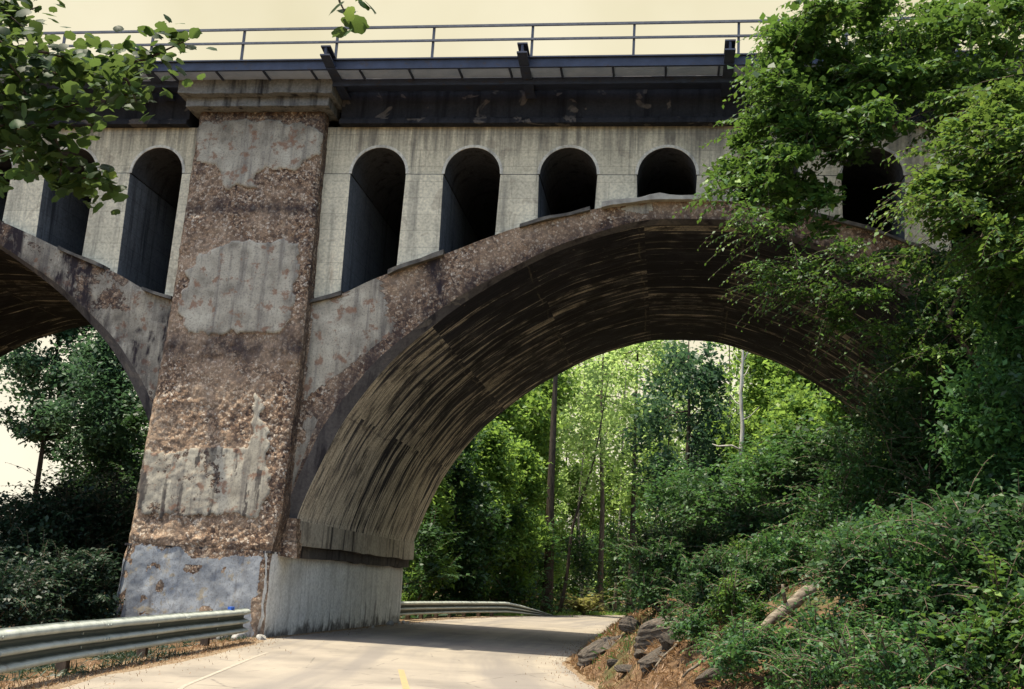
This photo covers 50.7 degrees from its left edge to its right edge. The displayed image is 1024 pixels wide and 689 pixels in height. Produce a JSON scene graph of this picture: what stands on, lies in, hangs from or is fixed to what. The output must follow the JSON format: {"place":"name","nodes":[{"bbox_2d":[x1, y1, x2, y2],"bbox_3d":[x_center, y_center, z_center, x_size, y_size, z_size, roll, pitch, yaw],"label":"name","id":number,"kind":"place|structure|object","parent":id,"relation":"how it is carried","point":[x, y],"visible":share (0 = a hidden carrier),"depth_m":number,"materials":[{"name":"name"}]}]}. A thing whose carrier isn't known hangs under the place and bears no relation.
{"place":"outdoors","nodes":[
{"label":"outdoors","id":0,"kind":"place"},
{"bbox_2d":[0,615,599,688],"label":"road shoulder","id":1,"kind":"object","parent":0,"point":[81,680],"visible":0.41,"depth_m":18.87},
{"bbox_2d":[0,636,258,688],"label":"dry grass","id":2,"kind":"structure","parent":1,"relation":"on","point":[192,652],"depth_m":16.76,"materials":[{"name":"plant"}]},
{"bbox_2d":[62,615,625,688],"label":"road","id":3,"kind":"structure","parent":0,"point":[471,653],"depth_m":21.18,"materials":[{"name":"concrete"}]},
{"bbox_2d":[46,615,599,688],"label":"fallen leaves","id":4,"kind":"object","parent":3,"relation":"on","point":[367,627],"visible":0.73,"depth_m":22.56,"materials":[{"name":"plant"}]},
{"bbox_2d":[0,561,1023,688],"bbox_3d":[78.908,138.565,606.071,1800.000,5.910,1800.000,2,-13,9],"label":"ground","id":5,"kind":"structure","parent":0,"point":[686,685],"depth_m":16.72,"materials":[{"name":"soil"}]},
{"bbox_2d":[0,546,71,627],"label":"shrub","id":6,"kind":"object","parent":5,"relation":"on","point":[22,600],"visible":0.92,"depth_m":23.73,"materials":[{"name":"green plant"}]},
{"bbox_2d":[0,528,97,626],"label":"shrub","id":7,"kind":"object","parent":5,"relation":"on","point":[63,574],"visible":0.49,"depth_m":25.57,"materials":[{"name":"green plant"}]},
{"bbox_2d":[0,325,119,498],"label":"tree","id":8,"kind":"object","parent":5,"relation":"on","point":[28,366],"visible":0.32,"depth_m":60.74,"materials":[{"name":"green plant"}]},
{"bbox_2d":[0,478,122,622],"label":"shrub","id":9,"kind":"object","parent":5,"relation":"on","point":[20,516],"visible":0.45,"depth_m":32.18,"materials":[{"name":"green plant"}]},
{"bbox_2d":[0,461,125,593],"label":"shrub","id":10,"kind":"object","parent":5,"relation":"on","point":[43,474],"visible":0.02,"depth_m":42.88,"materials":[{"name":"green plant"}]},
{"bbox_2d":[0,451,136,612],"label":"shrub","id":11,"kind":"object","parent":5,"relation":"on","point":[99,507],"visible":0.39,"depth_m":33.94,"materials":[{"name":"green plant"}]},
{"bbox_2d":[21,325,148,504],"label":"tree","id":12,"kind":"object","parent":5,"relation":"on","point":[100,364],"visible":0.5,"depth_m":51.13,"materials":[{"name":"green plant"}]},
{"bbox_2d":[49,544,124,621],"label":"shrub","id":13,"kind":"object","parent":5,"relation":"on","point":[89,601],"visible":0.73,"depth_m":26.48,"materials":[{"name":"green plant"}]},
{"bbox_2d":[54,459,140,594],"bbox_3d":[-13.880,6.499,37.028,5.405,5.444,5.851,2,-13,9],"label":"shrub","id":14,"kind":"object","parent":5,"relation":"on","point":[126,493],"visible":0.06,"depth_m":37.22,"materials":[{"name":"green plant"}]},
{"bbox_2d":[0,607,250,673],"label":"guard rail","id":15,"kind":"object","parent":5,"relation":"on","point":[61,645],"visible":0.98,"depth_m":16.31,"materials":[{"name":"metal"}]},
{"bbox_2d":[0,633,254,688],"bbox_3d":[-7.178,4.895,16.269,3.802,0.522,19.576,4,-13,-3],"label":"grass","id":16,"kind":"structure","parent":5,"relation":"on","point":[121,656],"depth_m":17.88,"materials":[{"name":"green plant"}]},
{"bbox_2d":[118,399,148,505],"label":"tree","id":17,"kind":"object","parent":5,"relation":"on","point":[129,421],"visible":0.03,"depth_m":46.90,"materials":[{"name":"green plant"}]},
{"bbox_2d":[0,0,375,214],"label":"tree","id":18,"kind":"object","parent":5,"relation":"on","point":[71,72],"visible":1,"depth_m":7.16,"materials":[{"name":"green plant"}]},
{"bbox_2d":[401,446,471,618],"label":"tree","id":19,"kind":"object","parent":5,"relation":"on","point":[439,496],"visible":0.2,"depth_m":53.75,"materials":[{"name":"green plant"}]},
{"bbox_2d":[402,504,475,615],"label":"shrub","id":20,"kind":"object","parent":5,"relation":"on","point":[427,536],"visible":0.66,"depth_m":50.49,"materials":[{"name":"green plant"}]},
{"bbox_2d":[403,485,496,616],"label":"shrub","id":21,"kind":"object","parent":5,"relation":"on","point":[456,511],"visible":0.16,"depth_m":56.20,"materials":[{"name":"green plant"}]},
{"bbox_2d":[418,431,511,617],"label":"tree","id":22,"kind":"object","parent":5,"relation":"on","point":[475,519],"visible":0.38,"depth_m":56.16,"materials":[{"name":"green plant"}]},
{"bbox_2d":[400,601,553,619],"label":"guard rail","id":23,"kind":"object","parent":5,"relation":"on","point":[419,608],"visible":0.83,"depth_m":48.68,"materials":[{"name":"metal"}]},
{"bbox_2d":[443,519,522,614],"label":"shrub","id":24,"kind":"object","parent":5,"relation":"on","point":[494,545],"visible":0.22,"depth_m":58.12,"materials":[{"name":"green plant"}]},
{"bbox_2d":[444,416,532,615],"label":"tree","id":25,"kind":"object","parent":5,"relation":"on","point":[494,454],"visible":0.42,"depth_m":59.73,"materials":[{"name":"green plant"}]},
{"bbox_2d":[461,396,538,539],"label":"tree","id":26,"kind":"object","parent":5,"relation":"on","point":[518,414],"visible":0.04,"depth_m":67.78,"materials":[{"name":"green plant"}]},
{"bbox_2d":[459,491,550,613],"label":"shrub","id":27,"kind":"object","parent":5,"relation":"on","point":[520,593],"visible":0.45,"depth_m":60.34,"materials":[{"name":"green plant"}]},
{"bbox_2d":[0,17,1023,640],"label":"arch bridge","id":28,"kind":"structure","parent":5,"relation":"on","point":[334,311],"depth_m":28.89,"materials":[{"name":"concrete"}]},
{"bbox_2d":[476,434,552,613],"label":"tree","id":29,"kind":"object","parent":5,"relation":"on","point":[533,491],"visible":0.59,"depth_m":61.71,"materials":[{"name":"green plant"}]},
{"bbox_2d":[490,379,567,600],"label":"tree","id":30,"kind":"object","parent":5,"relation":"on","point":[539,423],"visible":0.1,"depth_m":70.59,"materials":[{"name":"green plant"}]},
{"bbox_2d":[509,507,575,616],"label":"shrub","id":31,"kind":"object","parent":5,"relation":"on","point":[540,560],"visible":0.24,"depth_m":64.46,"materials":[{"name":"green plant"}]},
{"bbox_2d":[513,423,572,607],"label":"tree","id":32,"kind":"object","parent":5,"relation":"on","point":[560,570],"visible":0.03,"depth_m":73.74,"materials":[{"name":"green plant"}]},
{"bbox_2d":[511,368,581,604],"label":"tree","id":33,"kind":"object","parent":5,"relation":"on","point":[564,386],"visible":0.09,"depth_m":77.27,"materials":[{"name":"green plant"}]},
{"bbox_2d":[540,375,557,612],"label":"utility pole","id":34,"kind":"object","parent":5,"relation":"on","point":[550,491],"depth_m":65.75,"materials":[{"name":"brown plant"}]},
{"bbox_2d":[532,410,578,584],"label":"tree","id":35,"kind":"object","parent":5,"relation":"on","point":[562,495],"visible":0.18,"depth_m":91.32,"materials":[{"name":"green plant"}]},
{"bbox_2d":[545,447,612,598],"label":"tree","id":36,"kind":"object","parent":5,"relation":"on","point":[583,514],"visible":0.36,"depth_m":93.20,"materials":[{"name":"green plant"}]},
{"bbox_2d":[540,525,627,611],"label":"shrub","id":37,"kind":"object","parent":5,"relation":"on","point":[581,567],"visible":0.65,"depth_m":76.72,"materials":[{"name":"green plant"}]},
{"bbox_2d":[553,586,619,615],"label":"shrub","id":38,"kind":"object","parent":5,"relation":"on","point":[581,604],"visible":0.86,"depth_m":67.21,"materials":[{"name":"green plant"}]},
{"bbox_2d":[561,358,613,595],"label":"tree","id":39,"kind":"object","parent":5,"relation":"on","point":[588,367],"visible":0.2,"depth_m":87.11,"materials":[{"name":"green plant"}]},
{"bbox_2d":[550,346,629,612],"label":"tree","id":40,"kind":"object","parent":5,"relation":"on","point":[617,368],"visible":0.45,"depth_m":78.27,"materials":[{"name":"green plant"}]},
{"bbox_2d":[561,354,624,601],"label":"tree","id":41,"kind":"object","parent":5,"relation":"on","point":[606,406],"visible":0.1,"depth_m":116.51,"materials":[{"name":"green plant"}]},
{"bbox_2d":[558,355,630,590],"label":"tree","id":42,"kind":"object","parent":5,"relation":"on","point":[607,381],"visible":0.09,"depth_m":104.27,"materials":[{"name":"green plant"}]},
{"bbox_2d":[577,634,623,666],"bbox_3d":[1.834,6.166,21.922,1.223,0.372,0.596,-26,9,-16],"label":"rock","id":43,"kind":"object","parent":5,"relation":"on","point":[585,654],"visible":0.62,"depth_m":21.74,"materials":[{"name":"grey stone"}]},
{"bbox_2d":[556,360,648,611],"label":"tree","id":44,"kind":"object","parent":5,"relation":"on","point":[596,446],"visible":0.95,"depth_m":67.68,"materials":[{"name":"green plant"}]},
{"bbox_2d":[582,454,638,612],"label":"tree","id":45,"kind":"object","parent":5,"relation":"on","point":[609,487],"visible":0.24,"depth_m":95.31,"materials":[{"name":"green plant"}]},
{"bbox_2d":[573,515,658,610],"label":"shrub","id":46,"kind":"object","parent":5,"relation":"on","point":[608,538],"visible":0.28,"depth_m":86.36,"materials":[{"name":"green plant"}]},
{"bbox_2d":[590,353,649,608],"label":"tree","id":47,"kind":"object","parent":5,"relation":"on","point":[623,392],"visible":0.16,"depth_m":120.77,"materials":[{"name":"green plant"}]},
{"bbox_2d":[602,344,655,612],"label":"tree","id":48,"kind":"object","parent":5,"relation":"on","point":[615,594],"visible":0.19,"depth_m":92.96,"materials":[{"name":"green plant"}]},
{"bbox_2d":[591,492,675,600],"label":"shrub","id":49,"kind":"object","parent":5,"relation":"on","point":[615,548],"visible":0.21,"depth_m":84.10,"materials":[{"name":"green plant"}]},
{"bbox_2d":[587,340,685,612],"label":"tree","id":50,"kind":"object","parent":5,"relation":"on","point":[629,499],"visible":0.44,"depth_m":81.94,"materials":[{"name":"green plant"}]},
{"bbox_2d":[589,534,697,614],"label":"bush","id":51,"kind":"object","parent":5,"relation":"on","point":[661,558],"visible":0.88,"depth_m":22.12,"materials":[{"name":"green plant"}]},
{"bbox_2d":[599,512,694,595],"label":"bush","id":52,"kind":"object","parent":5,"relation":"on","point":[646,536],"visible":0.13,"depth_m":36.70,"materials":[{"name":"green plant"}]},
{"bbox_2d":[615,437,679,591],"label":"tree","id":53,"kind":"object","parent":5,"relation":"on","point":[641,459],"visible":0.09,"depth_m":90.97,"materials":[{"name":"green plant"}]},
{"bbox_2d":[638,646,665,673],"bbox_3d":[2.360,4.948,17.163,0.848,0.229,0.464,-23,10,-23],"label":"rock","id":54,"kind":"object","parent":5,"relation":"on","point":[648,659],"visible":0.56,"depth_m":16.98,"materials":[{"name":"grey stone"}]},
{"bbox_2d":[634,615,680,650],"bbox_3d":[2.588,5.021,18.726,1.055,0.545,0.691,-16,-5,-7],"label":"rock","id":55,"kind":"object","parent":5,"relation":"on","point":[646,631],"visible":0.46,"depth_m":18.60,"materials":[{"name":"grey stone"}]},
{"bbox_2d":[619,340,698,525],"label":"tree","id":56,"kind":"object","parent":5,"relation":"on","point":[640,369],"visible":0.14,"depth_m":109.44,"materials":[{"name":"green plant"}]},
{"bbox_2d":[592,449,731,587],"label":"shrub","id":57,"kind":"object","parent":5,"relation":"on","point":[672,480],"visible":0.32,"depth_m":58.58,"materials":[{"name":"green plant"}]},
{"bbox_2d":[631,340,694,586],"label":"tree","id":58,"kind":"object","parent":5,"relation":"on","point":[676,433],"visible":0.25,"depth_m":84.44,"materials":[{"name":"green plant"}]},
{"bbox_2d":[614,340,755,533],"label":"tree","id":59,"kind":"object","parent":5,"relation":"on","point":[709,376],"visible":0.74,"depth_m":65.57,"materials":[{"name":"green plant"}]},
{"bbox_2d":[653,601,725,645],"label":"bush","id":60,"kind":"object","parent":5,"relation":"on","point":[691,626],"visible":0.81,"depth_m":16.38,"materials":[{"name":"green plant"}]},
{"bbox_2d":[656,516,731,578],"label":"bush","id":61,"kind":"object","parent":5,"relation":"on","point":[690,539],"visible":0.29,"depth_m":31.29,"materials":[{"name":"green plant"}]},
{"bbox_2d":[658,466,745,538],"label":"shrub","id":62,"kind":"object","parent":5,"relation":"on","point":[690,498],"visible":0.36,"depth_m":50.94,"materials":[{"name":"green plant"}]},
{"bbox_2d":[648,541,760,628],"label":"bush","id":63,"kind":"object","parent":5,"relation":"on","point":[707,568],"visible":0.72,"depth_m":17.44,"materials":[{"name":"green plant"}]},
{"bbox_2d":[680,398,735,516],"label":"tree","id":64,"kind":"object","parent":5,"relation":"on","point":[707,445],"visible":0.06,"depth_m":73.08,"materials":[{"name":"green plant"}]},
{"bbox_2d":[660,435,777,538],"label":"shrub","id":65,"kind":"object","parent":5,"relation":"on","point":[737,474],"visible":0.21,"depth_m":49.10,"materials":[{"name":"green plant"}]},
{"bbox_2d":[695,611,769,659],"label":"bush","id":66,"kind":"object","parent":5,"relation":"on","point":[732,633],"visible":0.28,"depth_m":15.20,"materials":[{"name":"green plant"}]},
{"bbox_2d":[694,564,777,628],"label":"bush","id":67,"kind":"object","parent":5,"relation":"on","point":[733,603],"visible":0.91,"depth_m":16.39,"materials":[{"name":"green plant"}]},
{"bbox_2d":[713,350,758,495],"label":"dead tree","id":68,"kind":"object","parent":5,"relation":"on","point":[742,418],"visible":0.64,"depth_m":57.16,"materials":[{"name":"grey wood"}]},
{"bbox_2d":[676,490,796,551],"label":"bush","id":69,"kind":"object","parent":5,"relation":"on","point":[739,522],"visible":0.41,"depth_m":29.42,"materials":[{"name":"green plant"}]},
{"bbox_2d":[680,613,810,688],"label":"bush","id":70,"kind":"object","parent":5,"relation":"on","point":[726,661],"visible":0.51,"depth_m":13.67,"materials":[{"name":"green plant"}]},
{"bbox_2d":[697,347,807,479],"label":"tree","id":71,"kind":"object","parent":5,"relation":"on","point":[757,369],"visible":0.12,"depth_m":61.60,"materials":[{"name":"green plant"}]},
{"bbox_2d":[724,547,802,600],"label":"bush","id":72,"kind":"object","parent":5,"relation":"on","point":[765,577],"visible":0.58,"depth_m":17.95,"materials":[{"name":"green plant"}]},
{"bbox_2d":[727,518,827,585],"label":"bush","id":73,"kind":"object","parent":5,"relation":"on","point":[793,550],"visible":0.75,"depth_m":18.69,"materials":[{"name":"green plant"}]},
{"bbox_2d":[734,377,823,512],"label":"tree","id":74,"kind":"object","parent":5,"relation":"on","point":[793,407],"visible":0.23,"depth_m":51.04,"materials":[{"name":"green plant"}]},
{"bbox_2d":[710,413,854,532],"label":"shrub","id":75,"kind":"object","parent":5,"relation":"on","point":[772,465],"visible":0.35,"depth_m":45.27,"materials":[{"name":"green plant"}]},
{"bbox_2d":[739,495,828,542],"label":"bush","id":76,"kind":"object","parent":5,"relation":"on","point":[776,517],"visible":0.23,"depth_m":26.87,"materials":[{"name":"green plant"}]},
{"bbox_2d":[761,584,816,631],"bbox_3d":[3.947,3.983,15.955,1.228,0.976,0.222,8,-13,-19],"label":"fallen log","id":77,"kind":"object","parent":5,"relation":"on","point":[773,616],"visible":0.52,"depth_m":15.97,"materials":[{"name":"brown wood"}]},
{"bbox_2d":[736,356,852,445],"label":"tree","id":78,"kind":"object","parent":5,"relation":"on","point":[785,375],"visible":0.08,"depth_m":56.89,"materials":[{"name":"green plant"}]},
{"bbox_2d":[737,459,868,535],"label":"bush","id":79,"kind":"object","parent":5,"relation":"on","point":[778,491],"visible":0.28,"depth_m":31.34,"materials":[{"name":"green plant"}]},
{"bbox_2d":[744,629,863,688],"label":"bush","id":80,"kind":"object","parent":5,"relation":"on","point":[777,681],"visible":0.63,"depth_m":12.32,"materials":[{"name":"green plant"}]},
{"bbox_2d":[745,583,888,678],"bbox_3d":[4.060,3.732,13.819,1.926,1.296,2.041,13,-16,-36],"label":"bush","id":81,"kind":"object","parent":5,"relation":"on","point":[814,627],"visible":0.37,"depth_m":13.65,"materials":[{"name":"green plant"}]},
{"bbox_2d":[748,409,906,521],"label":"shrub","id":82,"kind":"object","parent":5,"relation":"on","point":[825,441],"visible":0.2,"depth_m":43.02,"materials":[{"name":"green plant"}]},
{"bbox_2d":[751,421,938,543],"bbox_3d":[7.386,3.060,22.284,4.322,2.798,3.979,7,-13,-15],"label":"bush","id":83,"kind":"object","parent":5,"relation":"on","point":[856,497],"visible":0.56,"depth_m":22.00,"materials":[{"name":"green plant"}]},
{"bbox_2d":[672,0,1023,256],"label":"overhanging tree","id":84,"kind":"object","parent":5,"relation":"on","point":[806,107],"visible":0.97,"depth_m":21.94,"materials":[{"name":"green plant"}]},
{"bbox_2d":[799,388,904,515],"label":"tree","id":85,"kind":"object","parent":5,"relation":"on","point":[826,408],"visible":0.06,"depth_m":48.95,"materials":[{"name":"green plant"}]},
{"bbox_2d":[761,603,948,688],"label":"bush","id":86,"kind":"object","parent":5,"relation":"on","point":[864,670],"visible":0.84,"depth_m":11.57,"materials":[{"name":"green plant"}]},
{"bbox_2d":[769,522,940,617],"bbox_3d":[4.562,3.152,14.596,2.683,1.547,2.481,15,-17,-43],"label":"bush","id":87,"kind":"object","parent":5,"relation":"on","point":[844,562],"visible":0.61,"depth_m":14.38,"materials":[{"name":"green plant"}]},
{"bbox_2d":[697,191,1023,419],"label":"overhanging tree","id":88,"kind":"object","parent":5,"relation":"on","point":[841,313],"visible":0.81,"depth_m":20.19,"materials":[{"name":"green plant"}]},
{"bbox_2d":[775,351,956,516],"bbox_3d":[8.235,2.273,24.178,4.069,4.133,4.523,-3,-14,29],"label":"bush","id":89,"kind":"object","parent":5,"relation":"on","point":[857,419],"visible":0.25,"depth_m":23.85,"materials":[{"name":"green plant"}]},
{"bbox_2d":[810,587,957,665],"bbox_3d":[4.835,3.859,13.729,2.369,1.597,1.994,2,-13,9],"label":"bush","id":90,"kind":"object","parent":5,"relation":"on","point":[863,619],"visible":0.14,"depth_m":13.64,"materials":[{"name":"green plant"}]},
{"bbox_2d":[815,499,954,557],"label":"bush","id":91,"kind":"object","parent":5,"relation":"on","point":[862,524],"visible":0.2,"depth_m":16.66,"materials":[{"name":"green plant"}]},
{"bbox_2d":[789,500,1015,620],"bbox_3d":[5.134,2.972,14.280,2.846,1.966,2.901,8,-13,-21],"label":"bush","id":92,"kind":"object","parent":5,"relation":"on","point":[921,558],"visible":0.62,"depth_m":13.95,"materials":[{"name":"green plant"}]},
{"bbox_2d":[807,455,1023,629],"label":"bush","id":93,"kind":"object","parent":5,"relation":"on","point":[1004,537],"visible":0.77,"depth_m":13.39,"materials":[{"name":"green plant"}]},
{"bbox_2d":[842,371,998,523],"bbox_3d":[8.092,2.282,21.631,3.503,3.336,4.648,10,-14,-27],"label":"bush","id":94,"kind":"object","parent":5,"relation":"on","point":[906,447],"visible":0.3,"depth_m":21.11,"materials":[{"name":"green plant"}]},
{"bbox_2d":[861,239,985,509],"bbox_3d":[8.986,1.022,22.268,3.277,6.422,4.076,2,-13,9],"label":"tree","id":95,"kind":"object","parent":5,"relation":"on","point":[907,305],"visible":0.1,"depth_m":22.77,"materials":[{"name":"green plant"}]},
{"bbox_2d":[836,605,1019,688],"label":"bush","id":96,"kind":"object","parent":5,"relation":"on","point":[914,648],"visible":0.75,"depth_m":11.14,"materials":[{"name":"green plant"}]},
{"bbox_2d":[880,590,983,662],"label":"bush","id":97,"kind":"object","parent":5,"relation":"on","point":[938,611],"visible":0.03,"depth_m":13.17,"materials":[{"name":"green plant"}]},
{"bbox_2d":[849,396,1023,512],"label":"bush","id":98,"kind":"object","parent":5,"relation":"on","point":[922,481],"visible":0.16,"depth_m":19.97,"materials":[{"name":"green plant"}]},
{"bbox_2d":[860,69,1023,337],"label":"overhanging tree","id":99,"kind":"object","parent":5,"relation":"on","point":[983,176],"visible":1,"depth_m":17.49,"materials":[{"name":"green plant"}]},
{"bbox_2d":[871,487,1020,527],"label":"bush","id":100,"kind":"object","parent":5,"relation":"on","point":[905,510],"visible":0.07,"depth_m":18.52,"materials":[{"name":"green plant"}]},
{"bbox_2d":[873,182,1022,502],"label":"tree","id":101,"kind":"object","parent":5,"relation":"on","point":[956,315],"visible":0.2,"depth_m":20.77,"materials":[{"name":"green plant"}]},
{"bbox_2d":[887,590,1023,688],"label":"bush","id":102,"kind":"object","parent":5,"relation":"on","point":[1011,647],"visible":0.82,"depth_m":11.04,"materials":[{"name":"green plant"}]},
{"bbox_2d":[918,226,1023,518],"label":"tree","id":103,"kind":"object","parent":5,"relation":"on","point":[1006,397],"visible":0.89,"depth_m":17.73,"materials":[{"name":"green plant"}]},
{"bbox_2d":[926,536,1023,686],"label":"bush","id":104,"kind":"object","parent":5,"relation":"on","point":[1000,593],"visible":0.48,"depth_m":11.59,"materials":[{"name":"green plant"}]},
{"bbox_2d":[0,0,1023,587],"label":"sky","id":105,"kind":"structure","parent":0,"point":[80,15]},
{"bbox_2d":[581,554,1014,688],"bbox_3d":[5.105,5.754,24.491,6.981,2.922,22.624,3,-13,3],"label":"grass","id":106,"kind":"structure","parent":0,"point":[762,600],"depth_m":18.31,"materials":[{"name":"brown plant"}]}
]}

